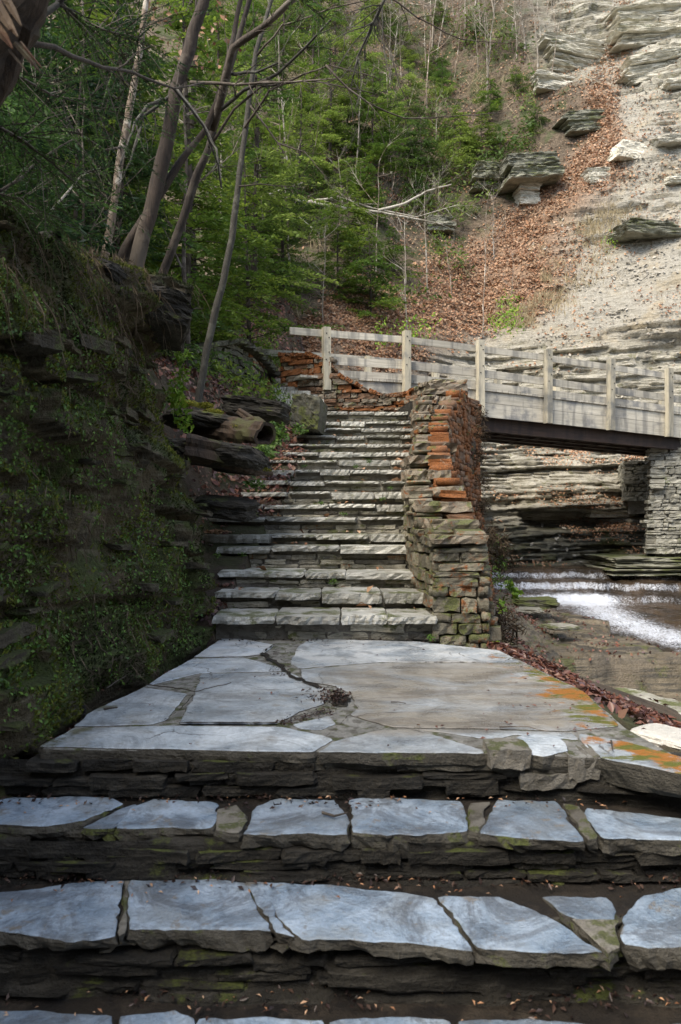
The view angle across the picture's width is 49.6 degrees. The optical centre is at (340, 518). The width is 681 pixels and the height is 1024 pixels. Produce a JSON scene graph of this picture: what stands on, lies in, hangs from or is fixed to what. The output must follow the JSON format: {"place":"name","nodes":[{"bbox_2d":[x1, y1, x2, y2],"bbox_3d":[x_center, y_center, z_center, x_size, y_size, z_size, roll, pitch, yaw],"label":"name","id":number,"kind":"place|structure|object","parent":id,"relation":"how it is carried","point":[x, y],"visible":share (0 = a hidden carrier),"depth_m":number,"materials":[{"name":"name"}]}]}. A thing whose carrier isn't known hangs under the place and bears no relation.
{"place":"outdoors","nodes":[
{"label":"outdoors","id":0,"kind":"place"},
{"bbox_2d":[0,0,49,106],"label":"broken trunk","id":1,"kind":"object","parent":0,"point":[22,22],"visible":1,"depth_m":2.29,"materials":[{"name":"brown wood"}]},
{"bbox_2d":[33,0,238,186],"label":"reaching branch","id":2,"kind":"object","parent":1,"relation":"attached to","point":[55,5],"visible":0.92,"depth_m":3.28,"materials":[{"name":"brown plant"}]},
{"bbox_2d":[183,433,273,475],"bbox_3d":[-1.010,-0.579,6.739,0.872,0.360,0.301,0,0,-20],"label":"log","id":3,"kind":"object","parent":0,"point":[199,449],"visible":0.66,"depth_m":6.55,"materials":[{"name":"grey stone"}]},
{"bbox_2d":[169,438,271,470],"bbox_3d":[-1.145,-0.590,6.916,0.907,0.245,0.678,7,-1,19],"label":"rock","id":4,"kind":"object","parent":3,"relation":"on","point":[240,456],"visible":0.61,"depth_m":6.65,"materials":[{"name":"stone"}]},
{"bbox_2d":[183,408,275,444],"bbox_3d":[-1.097,-0.887,7.268,1.147,0.404,0.384,0,0,37],"label":"rotten log","id":5,"kind":"object","parent":4,"relation":"on","point":[250,428],"visible":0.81,"depth_m":7.02,"materials":[{"name":"brown wood"}]},
{"bbox_2d":[284,0,347,70],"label":"hemlock bough","id":6,"kind":"object","parent":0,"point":[314,12],"visible":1,"depth_m":5.25,"materials":[{"name":"green plant"}]},
{"bbox_2d":[0,273,680,799],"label":"ground","id":7,"kind":"structure","parent":0,"point":[660,675],"depth_m":9.35,"materials":[{"name":"soil"}]},
{"bbox_2d":[1,3,124,222],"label":"hemlock tree","id":8,"kind":"object","parent":7,"relation":"on","point":[46,60],"visible":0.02,"depth_m":9.23,"materials":[{"name":"green plant"}]},
{"bbox_2d":[0,18,130,253],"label":"hemlock tree","id":9,"kind":"object","parent":7,"relation":"on","point":[39,118],"visible":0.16,"depth_m":7.58,"materials":[{"name":"green plant"}]},
{"bbox_2d":[1,0,143,254],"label":"bare tree","id":10,"kind":"object","parent":7,"relation":"on","point":[96,90],"visible":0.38,"depth_m":7.01,"materials":[{"name":"brown plant"}]},
{"bbox_2d":[0,207,215,758],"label":"rock face","id":11,"kind":"object","parent":7,"relation":"on","point":[35,350],"visible":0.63,"depth_m":3.93},
{"bbox_2d":[0,81,94,252],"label":"hemlock tree","id":12,"kind":"object","parent":11,"relation":"on","point":[24,119],"visible":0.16,"depth_m":6.19,"materials":[{"name":"green plant"}]},
{"bbox_2d":[0,118,111,251],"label":"hemlock tree","id":13,"kind":"object","parent":11,"relation":"on","point":[100,237],"visible":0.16,"depth_m":4.72,"materials":[{"name":"green plant"}]},
{"bbox_2d":[0,10,209,223],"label":"hemlock bough","id":14,"kind":"object","parent":13,"relation":"attached to","point":[22,79],"visible":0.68,"depth_m":4.40,"materials":[{"name":"green plant"}]},
{"bbox_2d":[25,0,224,185],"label":"hemlock bough","id":15,"kind":"object","parent":14,"relation":"attached to","point":[79,20],"visible":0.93,"depth_m":3.94,"materials":[{"name":"green plant"}]},
{"bbox_2d":[0,107,135,305],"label":"hemlock bough","id":16,"kind":"object","parent":11,"relation":"attached to","point":[24,205],"visible":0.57,"depth_m":3.61,"materials":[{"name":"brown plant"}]},
{"bbox_2d":[0,85,170,286],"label":"hemlock bough","id":17,"kind":"object","parent":11,"relation":"attached to","point":[19,138],"visible":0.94,"depth_m":3.47,"materials":[{"name":"green plant"}]},
{"bbox_2d":[39,0,148,257],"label":"pale tree","id":18,"kind":"object","parent":11,"relation":"on","point":[125,134],"visible":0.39,"depth_m":7.97,"materials":[{"name":"grey plant"}]},
{"bbox_2d":[0,232,215,402],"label":"hanging roots","id":19,"kind":"object","parent":11,"relation":"hanging from","point":[98,310],"visible":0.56,"depth_m":4.12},
{"bbox_2d":[0,202,216,758],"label":"face moss","id":20,"kind":"object","parent":11,"relation":"on","point":[79,695],"visible":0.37,"depth_m":3.90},
{"bbox_2d":[0,255,217,756],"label":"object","id":21,"kind":"object","parent":11,"relation":"on","point":[59,612],"visible":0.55,"depth_m":3.78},
{"bbox_2d":[0,198,218,713],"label":"hanging fronds","id":22,"kind":"object","parent":11,"relation":"hanging from","point":[92,251],"visible":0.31,"depth_m":4.14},
{"bbox_2d":[144,283,192,351],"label":"overhanging slab","id":23,"kind":"structure","parent":11,"relation":"on","point":[178,301],"depth_m":5.00,"materials":[{"name":"stone"}]},
{"bbox_2d":[166,348,193,433],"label":"fresh leaves","id":24,"kind":"object","parent":11,"relation":"attached to","point":[173,399],"visible":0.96,"depth_m":5.85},
{"bbox_2d":[108,0,362,268],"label":"forked tree","id":25,"kind":"object","parent":11,"relation":"on","point":[136,241],"visible":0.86,"depth_m":7.14,"materials":[{"name":"brown plant"}]},
{"bbox_2d":[313,0,536,166],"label":"overhanging twigs","id":26,"kind":"object","parent":25,"relation":"attached to","point":[372,24],"visible":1,"depth_m":6.14,"materials":[{"name":"wood"}]},
{"bbox_2d":[35,0,202,231],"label":"bare tree","id":27,"kind":"object","parent":7,"relation":"on","point":[75,213],"visible":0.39,"depth_m":8.96,"materials":[{"name":"brown plant"}]},
{"bbox_2d":[36,0,220,258],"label":"hemlock tree","id":28,"kind":"object","parent":7,"relation":"on","point":[147,95],"visible":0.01,"depth_m":15.45,"materials":[{"name":"green plant"}]},
{"bbox_2d":[37,0,249,341],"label":"hemlock tree","id":29,"kind":"object","parent":7,"relation":"on","point":[102,16],"visible":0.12,"depth_m":12.36,"materials":[{"name":"green plant"}]},
{"bbox_2d":[33,0,258,374],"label":"hemlock tree","id":30,"kind":"object","parent":7,"relation":"on","point":[143,174],"visible":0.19,"depth_m":9.49,"materials":[{"name":"green plant"}]},
{"bbox_2d":[104,42,276,366],"bbox_3d":[-2.406,-4.533,11.080,2.626,5.404,2.127,0,0,-23],"label":"bare tree","id":31,"kind":"object","parent":7,"relation":"on","point":[183,271],"visible":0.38,"depth_m":10.64,"materials":[{"name":"brown plant"}]},
{"bbox_2d":[160,408,236,429],"bbox_3d":[-1.381,-0.960,7.394,0.830,0.178,0.796,7,-2,-18],"label":"rock","id":32,"kind":"object","parent":7,"relation":"on","point":[205,420],"visible":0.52,"depth_m":7.07,"materials":[{"name":"stone"}]},
{"bbox_2d":[124,0,277,322],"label":"hemlock tree","id":33,"kind":"object","parent":7,"relation":"on","point":[193,120],"visible":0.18,"depth_m":16.95,"materials":[{"name":"green plant"}]},
{"bbox_2d":[136,0,280,355],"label":"hemlock tree","id":34,"kind":"object","parent":7,"relation":"on","point":[207,216],"visible":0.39,"depth_m":12.38,"materials":[{"name":"green plant"}]},
{"bbox_2d":[147,256,292,444],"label":"bank undergrowth","id":35,"kind":"object","parent":7,"relation":"on","point":[247,381],"visible":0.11,"depth_m":12.37,"materials":[{"name":"plant"}]},
{"bbox_2d":[164,338,280,384],"bbox_3d":[-1.791,-1.803,12.898,0.945,2.366,3.715,0,0,21],"label":"rock","id":36,"kind":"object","parent":7,"relation":"on","point":[246,349],"depth_m":12.43,"materials":[{"name":"stone"}]},
{"bbox_2d":[193,494,261,521],"bbox_3d":[-1.078,-0.101,6.895,0.625,0.198,0.549,7,7,10],"label":"rock","id":37,"kind":"object","parent":7,"relation":"on","point":[237,509],"visible":0.86,"depth_m":6.66,"materials":[{"name":"stone"}]},
{"bbox_2d":[152,269,306,515],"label":"wood litter","id":38,"kind":"object","parent":7,"relation":"on","point":[194,372],"visible":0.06,"depth_m":9.99,"materials":[{"name":"brown plant"}]},
{"bbox_2d":[221,395,291,424],"bbox_3d":[-1.011,-1.308,8.908,0.829,0.266,0.654,7,-1,6],"label":"rock","id":39,"kind":"object","parent":7,"relation":"on","point":[267,410],"visible":0.87,"depth_m":8.62,"materials":[{"name":"stone"}]},
{"bbox_2d":[191,3,342,316],"bbox_3d":[-1.937,-9.185,19.006,4.631,8.144,3.836,0,0,-20],"label":"hemlock tree","id":40,"kind":"object","parent":7,"relation":"on","point":[267,162],"visible":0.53,"depth_m":18.83,"materials":[{"name":"green plant"}]},
{"bbox_2d":[191,175,344,367],"bbox_3d":[-1.780,-4.959,14.730,3.417,4.404,2.723,0,0,-35],"label":"hemlock tree","id":41,"kind":"object","parent":7,"relation":"on","point":[234,306],"visible":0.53,"depth_m":14.75,"materials":[{"name":"green plant"}]},
{"bbox_2d":[243,412,308,492],"bbox_3d":[-0.707,-0.812,8.898,0.397,1.088,2.512,0,0,7],"label":"ground ivy","id":42,"kind":"object","parent":7,"relation":"on","point":[270,447],"visible":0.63,"depth_m":8.15,"materials":[{"name":"green plant"}]},
{"bbox_2d":[158,0,405,274],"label":"slender tree","id":43,"kind":"object","parent":7,"relation":"on","point":[232,52],"visible":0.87,"depth_m":7.23,"materials":[{"name":"brown plant"}]},
{"bbox_2d":[192,0,395,409],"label":"leaning tree","id":44,"kind":"object","parent":7,"relation":"on","point":[217,301],"visible":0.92,"depth_m":8.16,"materials":[{"name":"brown plant"}]},
{"bbox_2d":[201,411,437,642],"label":"stone staircase","id":45,"kind":"structure","parent":7,"relation":"on","point":[289,592],"depth_m":6.81,"materials":[{"name":"stone"}]},
{"bbox_2d":[290,393,327,434],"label":"standing block","id":46,"kind":"structure","parent":45,"relation":"on","point":[310,411],"depth_m":10.95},
{"bbox_2d":[204,411,415,609],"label":"fallen leaves","id":47,"kind":"object","parent":45,"relation":"on","point":[216,531],"visible":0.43,"depth_m":8.71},
{"bbox_2d":[0,796,680,1023],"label":"steps","id":48,"kind":"structure","parent":7,"relation":"on","point":[410,951],"depth_m":2.26,"materials":[{"name":"grey stone"}]},
{"bbox_2d":[0,795,678,1020],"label":"step debris","id":49,"kind":"object","parent":48,"relation":"on","point":[303,1001],"visible":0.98,"depth_m":2.37,"materials":[{"name":"brown plant"}]},
{"bbox_2d":[0,639,680,811],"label":"stone landing","id":50,"kind":"object","parent":48,"relation":"on","point":[238,737],"visible":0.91,"depth_m":2.96,"materials":[{"name":"grey stone"}]},
{"bbox_2d":[0,638,680,1020],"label":"packed litter","id":51,"kind":"object","parent":48,"relation":"on","point":[244,998],"visible":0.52,"depth_m":2.43,"materials":[{"name":"brown plant"}]},
{"bbox_2d":[278,351,454,413],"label":"curved wall","id":52,"kind":"structure","parent":7,"relation":"on","point":[347,394],"depth_m":13.73,"materials":[{"name":"stone"}]},
{"bbox_2d":[399,397,483,490],"bbox_3d":[1.722,-0.012,14.045,1.843,4.184,3.110,0,0,0],"label":"bridge abutment","id":53,"kind":"object","parent":7,"relation":"on","point":[474,404],"visible":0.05,"depth_m":12.98,"materials":[{"name":"stone"}]},
{"bbox_2d":[400,379,500,648],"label":"parapet wall","id":54,"kind":"structure","parent":7,"relation":"on","point":[446,554],"depth_m":6.08,"materials":[{"name":"stone"}]},
{"bbox_2d":[472,404,526,648],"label":"dry weeds","id":55,"kind":"object","parent":54,"relation":"hanging from","point":[499,551],"visible":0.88,"depth_m":6.63,"materials":[{"name":"plant"}]},
{"bbox_2d":[464,449,678,705],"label":"shelf leaves","id":56,"kind":"object","parent":7,"relation":"on","point":[526,647],"visible":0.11,"depth_m":10.02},
{"bbox_2d":[486,640,680,727],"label":"leaf drift","id":57,"kind":"object","parent":7,"relation":"on","point":[642,714],"visible":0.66,"depth_m":4.22,"materials":[{"name":"brown plant"}]},
{"bbox_2d":[586,564,680,575],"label":"rock","id":58,"kind":"object","parent":7,"relation":"on","point":[613,571],"visible":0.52,"depth_m":16.62,"materials":[{"name":"stone"}]},
{"bbox_2d":[581,554,680,567],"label":"rock","id":59,"kind":"object","parent":58,"relation":"on","point":[633,560],"visible":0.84,"depth_m":16.69,"materials":[{"name":"stone"}]},
{"bbox_2d":[630,723,680,750],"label":"rock","id":60,"kind":"object","parent":7,"relation":"on","point":[657,734],"visible":0.77,"depth_m":3.15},
{"bbox_2d":[640,439,680,556],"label":"bridge pier","id":61,"kind":"structure","parent":7,"relation":"on","point":[662,521],"depth_m":17.21,"materials":[{"name":"stone"}]},
{"bbox_2d":[262,326,680,456],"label":"wooden footbridge","id":62,"kind":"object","parent":61,"relation":"on","point":[550,414],"visible":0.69,"depth_m":15.76,"materials":[{"name":"grey wood"}]},
{"bbox_2d":[18,0,680,565],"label":"hillside","id":63,"kind":"structure","parent":0,"point":[522,470],"depth_m":26.43,"materials":[{"name":"stone"}]},
{"bbox_2d":[196,0,247,101],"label":"hemlock tree","id":64,"kind":"object","parent":63,"relation":"on","point":[213,13],"visible":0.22,"depth_m":30.08,"materials":[{"name":"green plant"}]},
{"bbox_2d":[224,63,313,241],"bbox_3d":[-2.672,-12.079,25.241,3.394,6.663,3.776,0,0,-13],"label":"hemlock tree","id":65,"kind":"object","parent":63,"relation":"on","point":[248,172],"visible":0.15,"depth_m":24.92,"materials":[{"name":"green plant"}]},
{"bbox_2d":[251,0,318,112],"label":"hemlock tree","id":66,"kind":"object","parent":63,"relation":"on","point":[287,55],"visible":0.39,"depth_m":30.36,"materials":[{"name":"green plant"}]},
{"bbox_2d":[241,137,338,302],"bbox_3d":[-1.827,-8.313,21.117,3.098,5.331,2.648,0,0,-40],"label":"hemlock tree","id":67,"kind":"object","parent":63,"relation":"on","point":[282,251],"visible":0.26,"depth_m":21.10,"materials":[{"name":"green plant"}]},
{"bbox_2d":[262,90,336,249],"bbox_3d":[-1.390,-11.712,24.863,2.808,5.922,2.456,0,0,-4],"label":"hemlock tree","id":68,"kind":"object","parent":63,"relation":"on","point":[313,210],"visible":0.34,"depth_m":24.86,"materials":[{"name":"green plant"}]},
{"bbox_2d":[273,0,354,149],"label":"hemlock tree","id":69,"kind":"object","parent":63,"relation":"on","point":[311,75],"visible":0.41,"depth_m":29.17,"materials":[{"name":"green plant"}]},
{"bbox_2d":[289,134,345,206],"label":"hemlock tree","id":70,"kind":"object","parent":63,"relation":"on","point":[323,193],"visible":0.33,"depth_m":26.90,"materials":[{"name":"green plant"}]},
{"bbox_2d":[287,47,370,186],"bbox_3d":[-0.490,-14.954,27.735,3.389,5.923,3.468,0,0,7],"label":"hemlock tree","id":71,"kind":"object","parent":63,"relation":"on","point":[330,113],"visible":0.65,"depth_m":27.70,"materials":[{"name":"green plant"}]},
{"bbox_2d":[134,0,538,306],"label":"hillside greenery","id":72,"kind":"object","parent":63,"relation":"on","point":[530,123],"visible":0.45,"depth_m":29.98,"materials":[{"name":"plant"}]},
{"bbox_2d":[314,0,358,84],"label":"hemlock tree","id":73,"kind":"object","parent":63,"relation":"on","point":[341,45],"visible":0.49,"depth_m":32.52,"materials":[{"name":"green plant"}]},
{"bbox_2d":[306,55,377,164],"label":"hemlock tree","id":74,"kind":"object","parent":63,"relation":"on","point":[345,153],"visible":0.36,"depth_m":28.68,"materials":[{"name":"green plant"}]},
{"bbox_2d":[304,189,388,308],"bbox_3d":[0.160,-7.906,22.152,2.241,3.853,2.977,0,0,-18],"label":"hemlock tree","id":75,"kind":"object","parent":63,"relation":"on","point":[330,229],"visible":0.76,"depth_m":21.88,"materials":[{"name":"green plant"}]},
{"bbox_2d":[310,179,390,273],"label":"hemlock tree","id":76,"kind":"object","parent":63,"relation":"on","point":[354,209],"visible":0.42,"depth_m":24.19,"materials":[{"name":"green plant"}]},
{"bbox_2d":[334,0,397,111],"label":"hemlock tree","id":77,"kind":"object","parent":63,"relation":"on","point":[355,34],"visible":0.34,"depth_m":32.16,"materials":[{"name":"green plant"}]},
{"bbox_2d":[340,155,402,232],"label":"hemlock tree","id":78,"kind":"object","parent":63,"relation":"on","point":[370,191],"visible":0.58,"depth_m":26.61,"materials":[{"name":"green plant"}]},
{"bbox_2d":[337,222,407,321],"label":"hemlock tree","id":79,"kind":"object","parent":63,"relation":"on","point":[386,301],"visible":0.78,"depth_m":21.79,"materials":[{"name":"green plant"}]},
{"bbox_2d":[261,165,484,247],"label":"fallen branches","id":80,"kind":"object","parent":63,"relation":"on","point":[380,210],"visible":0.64,"depth_m":24.64,"materials":[{"name":"grey wood"}]},
{"bbox_2d":[343,62,418,176],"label":"hemlock tree","id":81,"kind":"object","parent":63,"relation":"on","point":[380,145],"visible":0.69,"depth_m":28.17,"materials":[{"name":"green plant"}]},
{"bbox_2d":[351,0,419,42],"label":"hemlock tree","id":82,"kind":"object","parent":63,"relation":"on","point":[394,25],"visible":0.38,"depth_m":34.59,"materials":[{"name":"green plant"}]},
{"bbox_2d":[354,67,425,155],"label":"hemlock tree","id":83,"kind":"object","parent":63,"relation":"on","point":[399,104],"visible":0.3,"depth_m":30.03,"materials":[{"name":"green plant"}]},
{"bbox_2d":[241,16,544,320],"bbox_3d":[2.151,-14.606,27.833,13.728,19.006,15.497,0,0,0],"label":"brushwood","id":84,"kind":"object","parent":63,"relation":"on","point":[512,88],"visible":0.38,"depth_m":31.85,"materials":[{"name":"brown plant"}]},
{"bbox_2d":[377,227,435,279],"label":"hemlock tree","id":85,"kind":"object","parent":63,"relation":"on","point":[392,258],"visible":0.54,"depth_m":25.10,"materials":[{"name":"green plant"}]},
{"bbox_2d":[387,58,438,129],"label":"hemlock tree","id":86,"kind":"object","parent":63,"relation":"on","point":[409,77],"visible":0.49,"depth_m":31.80,"materials":[{"name":"green plant"}]},
{"bbox_2d":[399,116,454,184],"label":"hemlock tree","id":87,"kind":"object","parent":63,"relation":"on","point":[428,144],"visible":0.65,"depth_m":29.49,"materials":[{"name":"green plant"}]},
{"bbox_2d":[432,121,490,173],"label":"hemlock tree","id":88,"kind":"object","parent":63,"relation":"on","point":[463,138],"visible":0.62,"depth_m":30.24,"materials":[{"name":"green plant"}]},
{"bbox_2d":[249,0,680,372],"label":"leaf litter","id":89,"kind":"object","parent":63,"relation":"on","point":[373,321],"visible":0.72,"depth_m":26.54,"materials":[{"name":"brown plant"}]},
{"bbox_2d":[456,111,503,158],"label":"hemlock tree","id":90,"kind":"object","parent":63,"relation":"on","point":[489,130],"visible":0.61,"depth_m":30.72,"materials":[{"name":"green plant"}]},
{"bbox_2d":[467,160,504,192],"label":"rock outcrop","id":91,"kind":"object","parent":63,"relation":"on","point":[484,169],"visible":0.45,"depth_m":28.98,"materials":[{"name":"stone"}]},
{"bbox_2d":[371,230,614,348],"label":"yellow shrub leaves","id":92,"kind":"object","parent":63,"relation":"on","point":[496,324],"visible":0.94,"depth_m":20.78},
{"bbox_2d":[512,182,542,205],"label":"rock outcrop","id":93,"kind":"object","parent":63,"relation":"on","point":[526,193],"visible":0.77,"depth_m":28.47,"materials":[{"name":"stone"}]},
{"bbox_2d":[495,150,564,194],"bbox_3d":[7.291,-13.431,29.727,2.486,1.224,3.922,0,0,0],"label":"rock outcrop","id":94,"kind":"object","parent":63,"relation":"on","point":[546,168],"visible":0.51,"depth_m":27.99,"materials":[{"name":"stone"}]},
{"bbox_2d":[529,69,574,94],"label":"rock outcrop","id":95,"kind":"object","parent":63,"relation":"on","point":[546,80],"visible":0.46,"depth_m":31.05,"materials":[{"name":"stone"}]},
{"bbox_2d":[481,444,648,565],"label":"ledge leaves","id":96,"kind":"object","parent":63,"relation":"on","point":[611,525],"visible":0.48,"depth_m":19.56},
{"bbox_2d":[485,201,646,327],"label":"dry grass","id":97,"kind":"structure","parent":63,"relation":"on","point":[549,294],"depth_m":25.73,"materials":[{"name":"plant"}]},
{"bbox_2d":[533,31,606,72],"bbox_3d":[10.085,-20.168,33.139,3.096,2.080,3.232,0,0,-10],"label":"rock outcrop","id":98,"kind":"object","parent":63,"relation":"on","point":[571,51],"visible":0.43,"depth_m":31.83,"materials":[{"name":"stone"}]},
{"bbox_2d":[552,109,605,136],"bbox_3d":[9.770,-15.977,30.315,2.293,1.298,2.309,0,0,-8],"label":"rock outcrop","id":99,"kind":"object","parent":63,"relation":"on","point":[576,123],"visible":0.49,"depth_m":29.41,"materials":[{"name":"stone"}]},
{"bbox_2d":[478,16,680,562],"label":"shale scree","id":100,"kind":"structure","parent":63,"relation":"on","point":[595,290],"depth_m":24.90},
{"bbox_2d":[607,139,647,161],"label":"rock outcrop","id":101,"kind":"object","parent":63,"relation":"on","point":[624,149],"visible":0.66,"depth_m":27.48,"materials":[{"name":"stone"}]},
{"bbox_2d":[616,460,648,513],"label":"wing wall","id":102,"kind":"structure","parent":63,"relation":"on","point":[632,478],"depth_m":19.20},
{"bbox_2d":[602,1,680,30],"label":"rock outcrop","id":103,"kind":"object","parent":63,"relation":"on","point":[645,11],"visible":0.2,"depth_m":32.02,"materials":[{"name":"stone"}]},
{"bbox_2d":[605,21,680,54],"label":"rock outcrop","id":104,"kind":"object","parent":63,"relation":"on","point":[626,35],"visible":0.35,"depth_m":31.26,"materials":[{"name":"stone"}]},
{"bbox_2d":[606,217,680,242],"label":"rock outcrop","id":105,"kind":"object","parent":63,"relation":"on","point":[633,229],"visible":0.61,"depth_m":25.20,"materials":[{"name":"stone"}]},
{"bbox_2d":[615,46,680,86],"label":"rock outcrop","id":106,"kind":"object","parent":63,"relation":"on","point":[636,69],"visible":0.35,"depth_m":29.71,"materials":[{"name":"stone"}]},
{"bbox_2d":[491,565,680,651],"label":"stream water","id":107,"kind":"structure","parent":0,"point":[646,609],"depth_m":15.72,"materials":[{"name":"liquid"}]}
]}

